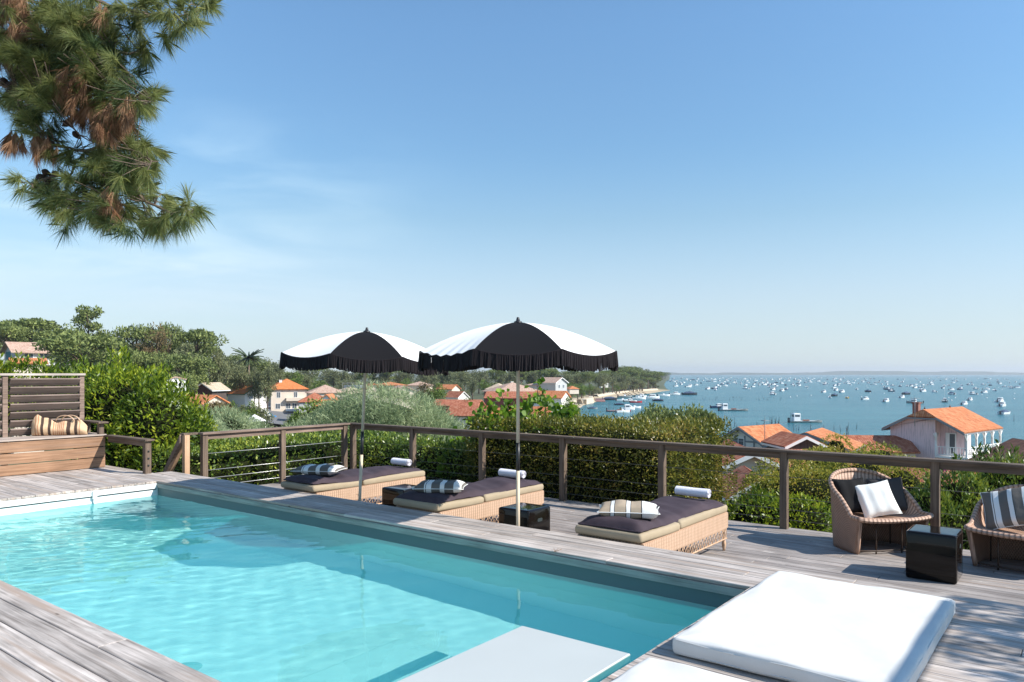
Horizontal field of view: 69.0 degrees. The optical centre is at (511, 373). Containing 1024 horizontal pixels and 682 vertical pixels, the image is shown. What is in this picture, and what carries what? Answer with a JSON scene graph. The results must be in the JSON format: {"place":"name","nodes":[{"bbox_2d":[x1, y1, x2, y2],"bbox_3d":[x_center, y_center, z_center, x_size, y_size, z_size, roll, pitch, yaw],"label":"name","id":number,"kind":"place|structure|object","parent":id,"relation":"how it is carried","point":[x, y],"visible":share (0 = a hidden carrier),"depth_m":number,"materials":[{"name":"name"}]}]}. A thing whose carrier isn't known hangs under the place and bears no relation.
{"place":"outdoors","nodes":[
{"label":"outdoors","id":0,"kind":"place"},
{"bbox_2d":[267,410,297,424],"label":"road","id":1,"kind":"structure","parent":0,"point":[280,418],"depth_m":176.78,"materials":[{"name":"asphalt"}]},
{"bbox_2d":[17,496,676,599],"bbox_3d":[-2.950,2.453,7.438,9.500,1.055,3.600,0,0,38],"label":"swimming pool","id":2,"kind":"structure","parent":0,"point":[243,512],"depth_m":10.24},
{"bbox_2d":[0,488,157,515],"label":"pool upper wall","id":3,"kind":"structure","parent":2,"relation":"on","point":[47,506],"depth_m":10.81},
{"bbox_2d":[0,483,156,507],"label":"pool edge strip","id":4,"kind":"object","parent":3,"relation":"attached to","point":[70,496],"visible":1,"depth_m":10.77,"materials":[{"name":"white paint"}]},
{"bbox_2d":[157,483,744,595],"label":"pool fascia","id":5,"kind":"structure","parent":3,"relation":"attached to","point":[703,586],"depth_m":7.53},
{"bbox_2d":[0,495,716,681],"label":"pool water","id":6,"kind":"structure","parent":2,"relation":"in","point":[222,594],"depth_m":6.46,"materials":[{"name":"liquid"}]},
{"bbox_2d":[158,488,734,607],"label":"pool side wall","id":7,"kind":"structure","parent":2,"relation":"on","point":[702,597],"depth_m":7.63,"materials":[{"name":"tile"}]},
{"bbox_2d":[397,626,629,681],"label":"pool platform","id":8,"kind":"structure","parent":2,"relation":"in","point":[523,654],"depth_m":4.95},
{"bbox_2d":[0,374,830,531],"bbox_3d":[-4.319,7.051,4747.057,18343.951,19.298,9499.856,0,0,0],"label":"ground","id":9,"kind":"structure","parent":0,"point":[480,396],"depth_m":464.14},
{"bbox_2d":[0,319,34,361],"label":"umbrella pine","id":10,"kind":"object","parent":9,"relation":"on","point":[7,332],"visible":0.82,"depth_m":149.94,"materials":[{"name":"green plant"}]},
{"bbox_2d":[0,342,69,377],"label":"house","id":11,"kind":"structure","parent":9,"relation":"on","point":[9,348],"depth_m":141.71,"materials":[{"name":"pink tile"}]},
{"bbox_2d":[2,317,76,341],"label":"umbrella pine","id":12,"kind":"object","parent":9,"relation":"on","point":[40,325],"visible":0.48,"depth_m":162.06,"materials":[{"name":"green plant"}]},
{"bbox_2d":[0,349,104,436],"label":"laurel bush","id":13,"kind":"object","parent":9,"relation":"on","point":[8,366],"visible":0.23,"depth_m":17.13,"materials":[{"name":"green plant"}]},
{"bbox_2d":[31,328,101,349],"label":"umbrella pine","id":14,"kind":"object","parent":9,"relation":"on","point":[44,334],"visible":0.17,"depth_m":151.83,"materials":[{"name":"green plant"}]},
{"bbox_2d":[31,330,132,367],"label":"umbrella pine","id":15,"kind":"object","parent":9,"relation":"on","point":[58,345],"visible":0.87,"depth_m":132.92,"materials":[{"name":"green plant"}]},
{"bbox_2d":[70,304,109,351],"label":"tall pine","id":16,"kind":"object","parent":9,"relation":"on","point":[86,315],"visible":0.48,"depth_m":174.31,"materials":[{"name":"green plant"}]},
{"bbox_2d":[0,0,230,252],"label":"overhanging pine","id":17,"kind":"object","parent":9,"relation":"on","point":[63,68],"visible":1,"depth_m":5.75,"materials":[{"name":"green plant"}]},
{"bbox_2d":[110,323,161,351],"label":"umbrella pine","id":18,"kind":"object","parent":9,"relation":"on","point":[136,335],"visible":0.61,"depth_m":158.59,"materials":[{"name":"green plant"}]},
{"bbox_2d":[53,345,222,472],"bbox_3d":[-8.157,1.235,15.691,4.400,3.763,2.401,0,0,20],"label":"laurel bush","id":19,"kind":"object","parent":9,"relation":"on","point":[124,400],"visible":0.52,"depth_m":15.07,"materials":[{"name":"green plant"}]},
{"bbox_2d":[133,322,172,374],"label":"broadleaf tree","id":20,"kind":"object","parent":9,"relation":"on","point":[156,339],"visible":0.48,"depth_m":157.51,"materials":[{"name":"green plant"}]},
{"bbox_2d":[143,350,178,374],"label":"umbrella pine","id":21,"kind":"object","parent":9,"relation":"on","point":[154,359],"visible":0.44,"depth_m":140.28,"materials":[{"name":"green plant"}]},
{"bbox_2d":[154,321,185,354],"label":"umbrella pine","id":22,"kind":"object","parent":9,"relation":"on","point":[173,330],"visible":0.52,"depth_m":164.69,"materials":[{"name":"green plant"}]},
{"bbox_2d":[170,371,200,393],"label":"umbrella pine","id":23,"kind":"object","parent":9,"relation":"on","point":[191,380],"visible":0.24,"depth_m":120.22,"materials":[{"name":"green plant"}]},
{"bbox_2d":[162,351,214,389],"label":"umbrella pine","id":24,"kind":"object","parent":9,"relation":"on","point":[189,364],"visible":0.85,"depth_m":138.69,"materials":[{"name":"green plant"}]},
{"bbox_2d":[170,342,208,373],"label":"broadleaf tree","id":25,"kind":"object","parent":9,"relation":"on","point":[185,348],"visible":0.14,"depth_m":159.72,"materials":[{"name":"green plant"}]},
{"bbox_2d":[177,390,219,441],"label":"laurel bush","id":26,"kind":"object","parent":9,"relation":"on","point":[209,417],"visible":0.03,"depth_m":17.60,"materials":[{"name":"green plant"}]},
{"bbox_2d":[171,328,228,384],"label":"umbrella pine","id":27,"kind":"object","parent":9,"relation":"on","point":[200,337],"visible":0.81,"depth_m":168.17,"materials":[{"name":"green plant"}]},
{"bbox_2d":[186,395,229,407],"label":"house","id":28,"kind":"structure","parent":9,"relation":"on","point":[214,398],"depth_m":110.64,"materials":[{"name":"orange tile"}]},
{"bbox_2d":[194,382,230,399],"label":"house","id":29,"kind":"structure","parent":9,"relation":"on","point":[220,389],"depth_m":148.38,"materials":[{"name":"tile"}]},
{"bbox_2d":[209,346,226,382],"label":"broadleaf tree","id":30,"kind":"object","parent":9,"relation":"on","point":[217,375],"visible":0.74,"depth_m":174.67,"materials":[{"name":"green plant"}]},
{"bbox_2d":[200,400,238,419],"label":"shrub","id":31,"kind":"object","parent":9,"relation":"on","point":[212,404],"visible":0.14,"depth_m":45.60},
{"bbox_2d":[208,351,236,386],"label":"broadleaf tree","id":32,"kind":"object","parent":9,"relation":"on","point":[228,375],"visible":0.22,"depth_m":183.10,"materials":[{"name":"green plant"}]},
{"bbox_2d":[201,405,273,435],"bbox_3d":[-13.211,2.857,32.993,4.252,3.008,8.663,0,0,0],"label":"shrub","id":33,"kind":"object","parent":9,"relation":"on","point":[245,421],"visible":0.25,"depth_m":33.73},
{"bbox_2d":[232,365,248,391],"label":"broadleaf tree","id":34,"kind":"object","parent":9,"relation":"on","point":[242,379],"visible":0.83,"depth_m":183.72,"materials":[{"name":"green plant"}]},
{"bbox_2d":[226,383,266,410],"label":"house","id":35,"kind":"structure","parent":9,"relation":"on","point":[240,396],"depth_m":182.52,"materials":[{"name":"white tile"}]},
{"bbox_2d":[231,347,265,384],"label":"palm tree","id":36,"kind":"object","parent":9,"relation":"on","point":[251,357],"visible":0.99,"depth_m":189.49,"materials":[{"name":"green plant"}]},
{"bbox_2d":[246,366,260,406],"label":"broadleaf tree","id":37,"kind":"object","parent":9,"relation":"on","point":[250,378],"visible":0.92,"depth_m":179.44,"materials":[{"name":"green plant"}]},
{"bbox_2d":[251,370,265,407],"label":"broadleaf tree","id":38,"kind":"object","parent":9,"relation":"on","point":[259,374],"visible":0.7,"depth_m":179.51,"materials":[{"name":"green plant"}]},
{"bbox_2d":[126,428,401,484],"bbox_3d":[-5.170,2.531,16.380,2.669,2.668,5.766,0,0,38],"label":"clipped hedge","id":39,"kind":"object","parent":9,"relation":"on","point":[237,458],"visible":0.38,"depth_m":15.25,"materials":[{"name":"green plant"}]},
{"bbox_2d":[259,363,278,408],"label":"broadleaf tree","id":40,"kind":"object","parent":9,"relation":"on","point":[268,390],"visible":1,"depth_m":176.71,"materials":[{"name":"green plant"}]},
{"bbox_2d":[265,379,308,412],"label":"house","id":41,"kind":"structure","parent":9,"relation":"on","point":[287,395],"depth_m":195.47,"materials":[{"name":"paint"}]},
{"bbox_2d":[288,397,337,432],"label":"shrub","id":42,"kind":"object","parent":9,"relation":"on","point":[307,408],"visible":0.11,"depth_m":25.71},
{"bbox_2d":[305,385,343,396],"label":"house","id":43,"kind":"structure","parent":9,"relation":"on","point":[323,390],"depth_m":186.63,"materials":[{"name":"pink tile"}]},
{"bbox_2d":[321,370,342,387],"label":"broadleaf tree","id":44,"kind":"object","parent":9,"relation":"on","point":[332,380],"visible":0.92,"depth_m":362.91,"materials":[{"name":"green plant"}]},
{"bbox_2d":[276,379,468,450],"bbox_3d":[-3.535,2.034,19.503,5.712,3.915,4.333,0,0,26],"label":"tamarisk bush","id":45,"kind":"object","parent":9,"relation":"on","point":[378,410],"visible":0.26,"depth_m":19.38,"materials":[{"name":"plant"}]},
{"bbox_2d":[348,430,475,482],"bbox_3d":[-1.954,2.450,16.034,3.766,2.421,1.466,0,0,38],"label":"clipped hedge","id":46,"kind":"object","parent":9,"relation":"on","point":[390,450],"visible":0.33,"depth_m":15.64,"materials":[{"name":"green plant"}]},
{"bbox_2d":[427,426,466,476],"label":"vine","id":47,"kind":"object","parent":46,"relation":"attached to","point":[429,460],"visible":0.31,"depth_m":15.18,"materials":[{"name":"green plant"}]},
{"bbox_2d":[425,383,448,401],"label":"broadleaf tree","id":48,"kind":"object","parent":9,"relation":"on","point":[438,393],"visible":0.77,"depth_m":184.31,"materials":[{"name":"green plant"}]},
{"bbox_2d":[444,391,469,398],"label":"house","id":49,"kind":"structure","parent":9,"relation":"on","point":[457,395],"depth_m":213.48,"materials":[{"name":"red tile"}]},
{"bbox_2d":[433,399,485,422],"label":"house","id":50,"kind":"structure","parent":9,"relation":"on","point":[448,402],"depth_m":148.54,"materials":[{"name":"red"}]},
{"bbox_2d":[446,405,487,429],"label":"house","id":51,"kind":"structure","parent":9,"relation":"on","point":[461,411],"depth_m":123.58,"materials":[{"name":"red tile"}]},
{"bbox_2d":[483,391,534,407],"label":"house","id":52,"kind":"structure","parent":9,"relation":"on","point":[512,395],"depth_m":181.84,"materials":[{"name":"red"}]},
{"bbox_2d":[481,382,536,393],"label":"house roof","id":53,"kind":"structure","parent":9,"relation":"on","point":[511,386],"depth_m":218.64,"materials":[{"name":"white"}]},
{"bbox_2d":[530,390,570,409],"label":"house","id":54,"kind":"structure","parent":9,"relation":"on","point":[561,396],"depth_m":163.20,"materials":[{"name":"orange tile"}]},
{"bbox_2d":[537,377,568,390],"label":"house","id":55,"kind":"structure","parent":9,"relation":"on","point":[554,383],"depth_m":252.39,"materials":[{"name":"paint"}]},
{"bbox_2d":[459,408,742,506],"bbox_3d":[1.595,2.143,14.325,4.921,2.972,3.165,0,0,38],"label":"clipped hedge","id":56,"kind":"object","parent":9,"relation":"on","point":[647,429],"visible":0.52,"depth_m":13.21,"materials":[{"name":"green plant"}]},
{"bbox_2d":[462,377,562,472],"bbox_3d":[-0.025,1.065,14.882,2.138,2.016,1.498,0,0,20],"label":"vine","id":57,"kind":"object","parent":56,"relation":"attached to","point":[545,402],"visible":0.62,"depth_m":14.70,"materials":[{"name":"green plant"}]},
{"bbox_2d":[548,395,579,429],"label":"vine","id":58,"kind":"object","parent":56,"relation":"attached to","point":[570,411],"visible":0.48,"depth_m":14.44,"materials":[{"name":"green plant"}]},
{"bbox_2d":[630,402,670,419],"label":"umbrella pine","id":59,"kind":"object","parent":9,"relation":"on","point":[653,411],"visible":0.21,"depth_m":59.51,"materials":[{"name":"green plant"}]},
{"bbox_2d":[656,402,711,429],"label":"umbrella pine","id":60,"kind":"object","parent":9,"relation":"on","point":[689,411],"visible":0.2,"depth_m":57.77,"materials":[{"name":"green plant"}]},
{"bbox_2d":[722,465,762,503],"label":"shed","id":61,"kind":"structure","parent":9,"relation":"on","point":[741,469],"depth_m":32.99,"materials":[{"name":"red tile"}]},
{"bbox_2d":[722,439,778,475],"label":"house","id":62,"kind":"structure","parent":9,"relation":"on","point":[748,461],"depth_m":37.00,"materials":[{"name":"red tile"}]},
{"bbox_2d":[721,424,791,447],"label":"house","id":63,"kind":"structure","parent":9,"relation":"on","point":[751,436],"depth_m":70.22,"materials":[{"name":"orange tile"}]},
{"bbox_2d":[725,483,832,532],"bbox_3d":[4.322,2.553,12.120,2.436,1.502,1.617,0,0,23],"label":"laurel bush","id":64,"kind":"object","parent":9,"relation":"on","point":[800,515],"visible":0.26,"depth_m":12.00,"materials":[{"name":"green plant"}]},
{"bbox_2d":[761,431,826,449],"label":"house","id":65,"kind":"structure","parent":9,"relation":"on","point":[783,440],"depth_m":55.44,"materials":[{"name":"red tile"}]},
{"bbox_2d":[762,428,864,452],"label":"house","id":66,"kind":"structure","parent":9,"relation":"on","point":[818,434],"depth_m":64.46,"materials":[{"name":"orange tile"}]},
{"bbox_2d":[736,432,929,528],"bbox_3d":[6.695,2.263,15.300,4.780,1.822,3.510,0,0,-32],"label":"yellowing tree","id":67,"kind":"object","parent":9,"relation":"on","point":[821,471],"visible":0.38,"depth_m":14.92,"materials":[{"name":"green plant"}]},
{"bbox_2d":[843,435,920,456],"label":"house","id":68,"kind":"structure","parent":9,"relation":"on","point":[908,447],"depth_m":78.35,"materials":[{"name":"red tile"}]},
{"bbox_2d":[881,402,1002,459],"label":"house","id":69,"kind":"structure","parent":9,"relation":"on","point":[943,433],"depth_m":77.36,"materials":[{"name":"paint"}]},
{"bbox_2d":[945,433,955,454],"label":"shuttered window","id":70,"kind":"structure","parent":69,"relation":"in","point":[950,438],"depth_m":76.49,"materials":[{"name":"white paint"}]},
{"bbox_2d":[906,439,1023,549],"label":"oleander bush","id":71,"kind":"object","parent":9,"relation":"on","point":[956,504],"visible":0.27,"depth_m":11.44,"materials":[{"name":"green plant"}]},
{"bbox_2d":[967,438,1023,462],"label":"house roof","id":72,"kind":"structure","parent":9,"relation":"on","point":[1014,442],"depth_m":52.43,"materials":[{"name":"brown tile"}]},
{"bbox_2d":[0,465,1023,681],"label":"pool deck","id":73,"kind":"structure","parent":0,"point":[980,640],"depth_m":5.36,"materials":[{"name":"wood"}]},
{"bbox_2d":[0,373,85,465],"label":"slatted screen","id":74,"kind":"object","parent":73,"relation":"on","point":[44,386],"visible":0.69,"depth_m":13.24,"materials":[{"name":"wood"}]},
{"bbox_2d":[0,420,108,476],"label":"built in bench","id":75,"kind":"object","parent":73,"relation":"on","point":[93,452],"visible":0.93,"depth_m":12.83,"materials":[{"name":"wood"}]},
{"bbox_2d":[31,415,87,435],"bbox_3d":[-8.028,0.912,13.229,0.860,0.373,0.221,0,0,-20],"label":"beach bag","id":76,"kind":"object","parent":75,"relation":"on","point":[42,426],"visible":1,"depth_m":13.16,"materials":[{"name":"fabric"}]},
{"bbox_2d":[104,435,154,484],"bbox_3d":[-6.723,1.657,13.064,1.520,1.085,0.160,0,0,38],"label":"guardrail","id":77,"kind":"object","parent":73,"relation":"on","point":[145,443],"visible":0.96,"depth_m":12.66,"materials":[{"name":"brown"}]},
{"bbox_2d":[611,658,747,681],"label":"deck mattress","id":78,"kind":"object","parent":73,"relation":"on","point":[651,670],"visible":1,"depth_m":3.93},
{"bbox_2d":[672,571,955,681],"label":"deck mattress","id":79,"kind":"object","parent":73,"relation":"on","point":[788,626],"visible":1,"depth_m":4.57,"materials":[{"name":"fabric"}]},
{"bbox_2d":[0,0,1023,373],"label":"sky","id":80,"kind":"structure","parent":0,"point":[675,186],"materials":[{"name":"blue"}]},
{"bbox_2d":[261,482,1023,605],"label":"deck","id":81,"kind":"structure","parent":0,"point":[812,551],"depth_m":8.82,"materials":[{"name":"wood"}]},
{"bbox_2d":[160,432,198,484],"bbox_3d":[-6.184,1.945,13.676,1.120,1.750,0.331,0,0,38],"label":"stair handrail","id":82,"kind":"object","parent":81,"relation":"on","point":[182,446],"visible":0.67,"depth_m":13.31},
{"bbox_2d":[198,423,349,483],"bbox_3d":[-4.572,1.672,14.739,0.163,1.210,3.368,0,0,38],"label":"deck railing","id":83,"kind":"object","parent":81,"relation":"on","point":[280,431],"visible":0.77,"depth_m":14.70,"materials":[{"name":"brown wood"}]},
{"bbox_2d":[281,470,424,503],"bbox_3d":[-2.432,1.888,11.702,0.792,0.583,2.278,0,0,38],"label":"wicker lounger","id":84,"kind":"object","parent":81,"relation":"on","point":[372,487],"visible":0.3,"depth_m":11.22,"materials":[{"name":"wicker"}]},
{"bbox_2d":[283,465,421,484],"bbox_3d":[-2.431,1.567,11.702,0.753,0.136,2.209,0,0,38],"label":"lounger quilt","id":85,"kind":"object","parent":84,"relation":"on","point":[350,475],"visible":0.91,"depth_m":11.40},
{"bbox_2d":[292,464,346,475],"bbox_3d":[-2.931,1.462,11.333,0.724,0.160,0.464,0,0,8],"label":"striped cushion","id":86,"kind":"object","parent":85,"relation":"on","point":[320,469],"visible":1,"depth_m":11.16,"materials":[{"name":"white fabric"}]},
{"bbox_2d":[279,327,448,500],"bbox_3d":[-2.019,0.772,10.274,2.318,2.815,2.318,0,0,0],"label":"parasol","id":87,"kind":"object","parent":81,"relation":"on","point":[366,350],"visible":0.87,"depth_m":9.46,"materials":[{"name":"black fabric"}]},
{"bbox_2d":[382,484,415,506],"bbox_3d":[-1.593,1.928,11.038,0.480,0.503,0.477,0,0,38],"label":"cube table","id":88,"kind":"object","parent":81,"relation":"on","point":[390,494],"visible":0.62,"depth_m":10.90,"materials":[{"name":"plastic"}]},
{"bbox_2d":[83,483,746,589],"bbox_3d":[-0.642,2.316,8.801,19.003,1.168,0.322,0,0,37],"label":"deck step face","id":89,"kind":"object","parent":81,"relation":"attached to","point":[453,536],"depth_m":8.60},
{"bbox_2d":[393,484,543,522],"bbox_3d":[-0.529,1.889,10.226,0.792,0.582,2.278,0,0,38],"label":"wicker lounger","id":90,"kind":"object","parent":81,"relation":"on","point":[483,507],"visible":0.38,"depth_m":9.74,"materials":[{"name":"wicker"}]},
{"bbox_2d":[396,476,540,503],"bbox_3d":[-0.529,1.572,10.226,0.753,0.125,2.209,0,0,38],"label":"lounger quilt","id":91,"kind":"object","parent":90,"relation":"on","point":[490,485],"visible":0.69,"depth_m":9.94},
{"bbox_2d":[412,479,467,493],"bbox_3d":[-0.924,1.466,9.638,0.659,0.156,0.464,0,0,4],"label":"striped cushion","id":92,"kind":"object","parent":91,"relation":"on","point":[442,486],"visible":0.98,"depth_m":9.45,"materials":[{"name":"white fabric"}]},
{"bbox_2d":[498,468,526,477],"bbox_3d":[0.003,1.471,10.956,0.431,0.112,0.133,0,0,38],"label":"rolled towel","id":93,"kind":"object","parent":91,"relation":"on","point":[507,472],"visible":0.88,"depth_m":10.92,"materials":[{"name":"white fabric"}]},
{"bbox_2d":[418,317,618,525],"bbox_3d":[0.068,0.766,8.578,2.258,2.827,2.258,0,0,0],"label":"parasol","id":94,"kind":"object","parent":81,"relation":"on","point":[517,346],"visible":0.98,"depth_m":7.81,"materials":[{"name":"black fabric"}]},
{"bbox_2d":[499,502,549,530],"bbox_3d":[0.159,1.928,9.403,0.480,0.503,0.477,0,0,38],"label":"cube table","id":95,"kind":"object","parent":81,"relation":"on","point":[535,516],"visible":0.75,"depth_m":9.26,"materials":[{"name":"plastic"}]},
{"bbox_2d":[575,504,727,553],"bbox_3d":[1.665,1.888,8.524,0.792,0.583,2.278,0,0,38],"label":"wicker lounger","id":96,"kind":"object","parent":81,"relation":"on","point":[683,532],"visible":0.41,"depth_m":8.10,"materials":[{"name":"wicker"}]},
{"bbox_2d":[578,496,724,532],"bbox_3d":[1.665,1.563,8.524,0.753,0.144,2.209,0,0,38],"label":"lounger quilt","id":97,"kind":"object","parent":96,"relation":"on","point":[672,509],"visible":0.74,"depth_m":8.12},
{"bbox_2d":[597,500,659,518],"bbox_3d":[1.249,1.457,7.980,0.659,0.183,0.442,0,0,10],"label":"striped cushion","id":98,"kind":"object","parent":97,"relation":"on","point":[636,509],"visible":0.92,"depth_m":7.81,"materials":[{"name":"white fabric"}]},
{"bbox_2d":[675,486,710,497],"bbox_3d":[2.244,1.471,9.245,0.431,0.112,0.133,0,0,38],"label":"rolled towel","id":99,"kind":"object","parent":97,"relation":"on","point":[693,492],"visible":1,"depth_m":9.19,"materials":[{"name":"white fabric"}]},
{"bbox_2d":[350,423,1023,540],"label":"deck railing","id":100,"kind":"object","parent":81,"relation":"on","point":[933,465],"visible":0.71,"depth_m":11.05,"materials":[{"name":"brown"}]},
{"bbox_2d":[828,468,933,553],"bbox_3d":[4.531,1.708,9.315,1.076,0.946,0.929,0,0,-14],"label":"wicker armchair","id":101,"kind":"object","parent":81,"relation":"on","point":[850,530],"visible":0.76,"depth_m":9.28,"materials":[{"name":"brown wicker"}]},
{"bbox_2d":[832,477,864,512],"bbox_3d":[4.297,1.546,9.401,0.464,0.424,0.250,0,0,-14],"label":"black cushion","id":102,"kind":"object","parent":101,"relation":"on","point":[846,489],"visible":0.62,"depth_m":9.34,"materials":[{"name":"black fabric"}]},
{"bbox_2d":[855,480,902,517],"bbox_3d":[4.548,1.573,9.294,0.518,0.460,0.295,0,0,0],"label":"white cushion","id":103,"kind":"object","parent":101,"relation":"on","point":[876,499],"visible":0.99,"depth_m":9.23,"materials":[{"name":"white fabric"}]},
{"bbox_2d":[865,477,907,509],"bbox_3d":[4.778,1.541,9.494,0.436,0.431,0.284,0,0,0],"label":"charcoal cushion","id":104,"kind":"object","parent":101,"relation":"on","point":[896,486],"visible":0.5,"depth_m":9.44,"materials":[{"name":"grey fabric"}]},
{"bbox_2d":[906,524,962,583],"bbox_3d":[4.537,1.928,7.998,0.480,0.503,0.477,0,0,38],"label":"cube table","id":105,"kind":"object","parent":81,"relation":"on","point":[934,553],"visible":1,"depth_m":7.82,"materials":[{"name":"plastic"}]},
{"bbox_2d":[964,484,1023,571],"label":"wicker armchair","id":106,"kind":"object","parent":81,"relation":"on","point":[997,544],"visible":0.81,"depth_m":8.65,"materials":[{"name":"brown wicker"}]},
{"bbox_2d":[980,486,1023,529],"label":"striped cushion","id":107,"kind":"object","parent":106,"relation":"on","point":[1003,508],"visible":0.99,"depth_m":8.44,"materials":[{"name":"white fabric"}]},
{"bbox_2d":[504,371,1023,374],"bbox_3d":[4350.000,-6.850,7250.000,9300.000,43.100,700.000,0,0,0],"label":"shore","id":108,"kind":"structure","parent":0,"point":[900,373],"depth_m":6931.05,"materials":[{"name":"sand"}]},
{"bbox_2d":[578,375,1023,449],"bbox_3d":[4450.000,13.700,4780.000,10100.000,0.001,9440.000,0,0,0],"label":"sea","id":109,"kind":"structure","parent":0,"point":[874,414],"depth_m":375.96,"materials":[{"name":"liquid"}]},
{"bbox_2d":[787,412,821,422],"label":"oyster barge","id":110,"kind":"object","parent":109,"relation":"on","point":[795,417],"visible":1,"depth_m":206.97,"materials":[{"name":"grey paint"}]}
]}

